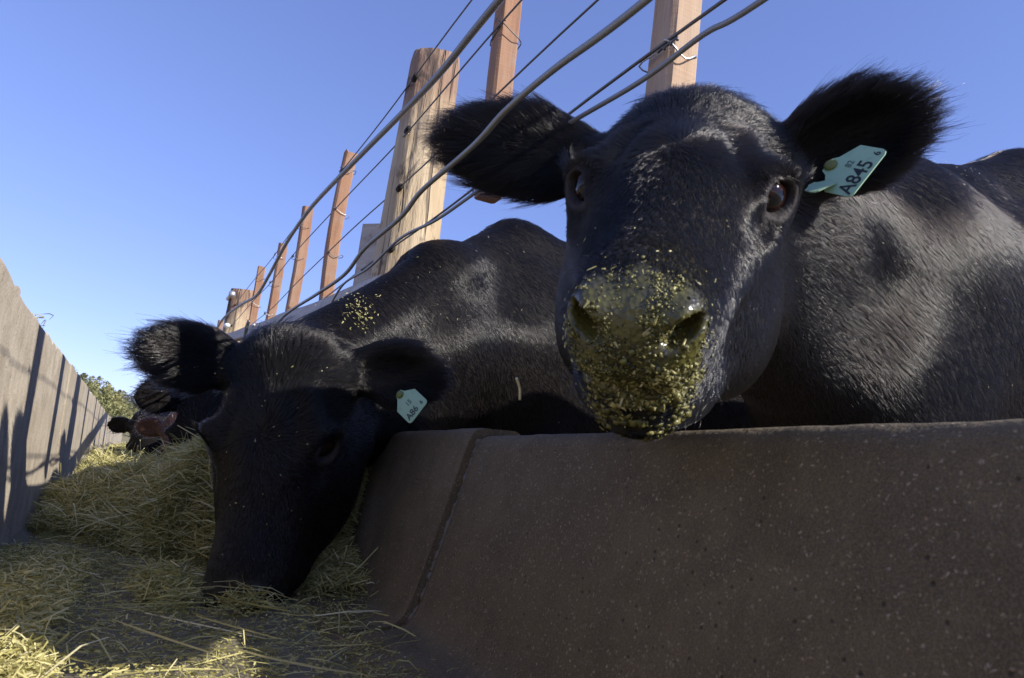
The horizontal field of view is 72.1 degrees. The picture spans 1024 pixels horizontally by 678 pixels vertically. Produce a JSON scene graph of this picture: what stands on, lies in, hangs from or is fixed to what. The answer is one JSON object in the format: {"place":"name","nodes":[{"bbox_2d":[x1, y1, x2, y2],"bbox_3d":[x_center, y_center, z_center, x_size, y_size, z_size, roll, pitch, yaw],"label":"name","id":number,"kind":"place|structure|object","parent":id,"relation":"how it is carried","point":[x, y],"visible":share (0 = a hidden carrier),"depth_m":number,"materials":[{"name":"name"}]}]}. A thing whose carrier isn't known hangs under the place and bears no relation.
{"place":"outdoors","nodes":[
{"label":"outdoors","id":0,"kind":"place"},
{"bbox_2d":[32,313,53,325],"bbox_3d":[-1.038,-0.045,1.503,0.092,0.026,0.289,13,-14,-33],"label":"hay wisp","id":1,"kind":"object","parent":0,"point":[43,317],"visible":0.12,"depth_m":1.47,"materials":[{"name":"beige plant"}]},
{"bbox_2d":[101,404,129,441],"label":"hillside","id":2,"kind":"structure","parent":0,"point":[125,436],"depth_m":238.40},
{"bbox_2d":[72,365,139,418],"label":"woodland","id":3,"kind":"object","parent":2,"relation":"on","point":[111,403],"visible":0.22,"depth_m":293.73,"materials":[{"name":"green plant"}]},
{"bbox_2d":[7,524,363,677],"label":"trough floor","id":4,"kind":"structure","parent":0,"point":[22,535],"depth_m":0.94,"materials":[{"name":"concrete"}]},
{"bbox_2d":[72,441,158,477],"bbox_3d":[-3.846,1.201,7.408,0.764,0.317,11.130,12,-13,-27],"label":"hay heap","id":5,"kind":"object","parent":4,"relation":"on","point":[111,454],"visible":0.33,"depth_m":3.33,"materials":[{"name":"yellow plant"}]},
{"bbox_2d":[25,421,363,590],"bbox_3d":[-0.917,0.392,1.962,0.678,0.348,1.788,12,-13,-27],"label":"hay heap","id":6,"kind":"object","parent":4,"relation":"on","point":[73,506],"visible":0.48,"depth_m":1.71,"materials":[{"name":"yellow plant"}]},
{"bbox_2d":[0,441,479,677],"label":"hay litter","id":7,"kind":"object","parent":4,"relation":"on","point":[35,593],"visible":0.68,"depth_m":1.04,"materials":[{"name":"yellow plant"}]},
{"bbox_2d":[322,547,377,593],"bbox_3d":[-0.302,0.432,1.315,0.102,0.102,0.006,8,-11,-10],"label":"straw","id":8,"kind":"object","parent":7,"relation":"on","point":[358,567],"visible":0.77,"depth_m":1.32,"materials":[{"name":"beige plant"}]},
{"bbox_2d":[0,0,1023,414],"label":"sky","id":9,"kind":"structure","parent":0,"point":[155,155],"materials":[{"name":"blue"}]},
{"bbox_3d":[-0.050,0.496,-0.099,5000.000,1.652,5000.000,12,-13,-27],"label":"ground","id":10,"kind":"structure","parent":0,"visible":0},
{"bbox_2d":[0,258,121,545],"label":"feed bunk wall","id":11,"kind":"structure","parent":10,"relation":"on","point":[53,414],"depth_m":1.56,"materials":[{"name":"concrete"}]},
{"bbox_2d":[103,410,172,459],"bbox_3d":[-1.577,0.900,5.535,1.091,0.997,3.068,-4,-15,42],"label":"cow","id":12,"kind":"object","parent":10,"relation":"on","point":[119,424],"visible":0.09,"depth_m":4.27},
{"bbox_2d":[128,412,176,456],"bbox_3d":[-0.942,0.787,4.704,2.901,1.034,0.891,15,-14,-38],"label":"cow","id":13,"kind":"object","parent":10,"relation":"on","point":[151,427],"visible":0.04,"depth_m":3.78},
{"bbox_2d":[122,378,226,450],"bbox_3d":[-0.219,0.498,3.295,2.973,1.181,0.868,15,-15,-39],"label":"cow","id":14,"kind":"object","parent":10,"relation":"on","point":[200,408],"visible":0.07,"depth_m":2.23},
{"bbox_2d":[105,218,752,610],"bbox_3d":[0.313,0.309,2.321,2.920,1.291,0.839,15,-15,-39],"label":"cow","id":15,"kind":"object","parent":10,"relation":"on","point":[303,428],"visible":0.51,"depth_m":1.37},
{"bbox_2d":[396,389,426,422],"bbox_3d":[-0.187,0.115,1.270,0.067,0.052,0.010,37,0,34],"label":"ear tag","id":16,"kind":"object","parent":15,"relation":"attached to","point":[411,403],"visible":1,"depth_m":1.27,"materials":[{"name":"green plastic"}]},
{"bbox_2d":[515,377,520,399],"bbox_3d":[0.006,0.049,0.697,0.012,0.021,0.009,12,-13,-27],"label":"straw","id":17,"kind":"object","parent":15,"relation":"attached to","point":[518,383],"visible":1,"depth_m":0.70,"materials":[{"name":"beige plant"}]},
{"bbox_2d":[217,0,767,341],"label":"cattle fence","id":18,"kind":"object","parent":10,"relation":"on","point":[413,214],"visible":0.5,"depth_m":2.08,"materials":[{"name":"wood"}]},
{"bbox_2d":[287,419,1023,677],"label":"feed bunk kerb","id":19,"kind":"structure","parent":10,"relation":"on","point":[889,550],"depth_m":0.66,"materials":[{"name":"concrete"}]},
{"bbox_2d":[411,53,1023,448],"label":"cow","id":20,"kind":"object","parent":10,"relation":"on","point":[715,252],"visible":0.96,"depth_m":0.87},
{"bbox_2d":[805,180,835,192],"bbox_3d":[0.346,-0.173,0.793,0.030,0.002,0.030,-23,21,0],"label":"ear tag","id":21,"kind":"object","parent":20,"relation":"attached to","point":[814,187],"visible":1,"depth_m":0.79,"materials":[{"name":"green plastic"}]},
{"bbox_2d":[822,145,885,196],"bbox_3d":[0.374,-0.190,0.786,0.010,0.066,0.058,38,0,-37],"label":"ear tag","id":22,"kind":"object","parent":20,"relation":"attached to","point":[849,172],"visible":1,"depth_m":0.78,"materials":[{"name":"green plastic"}]}
]}

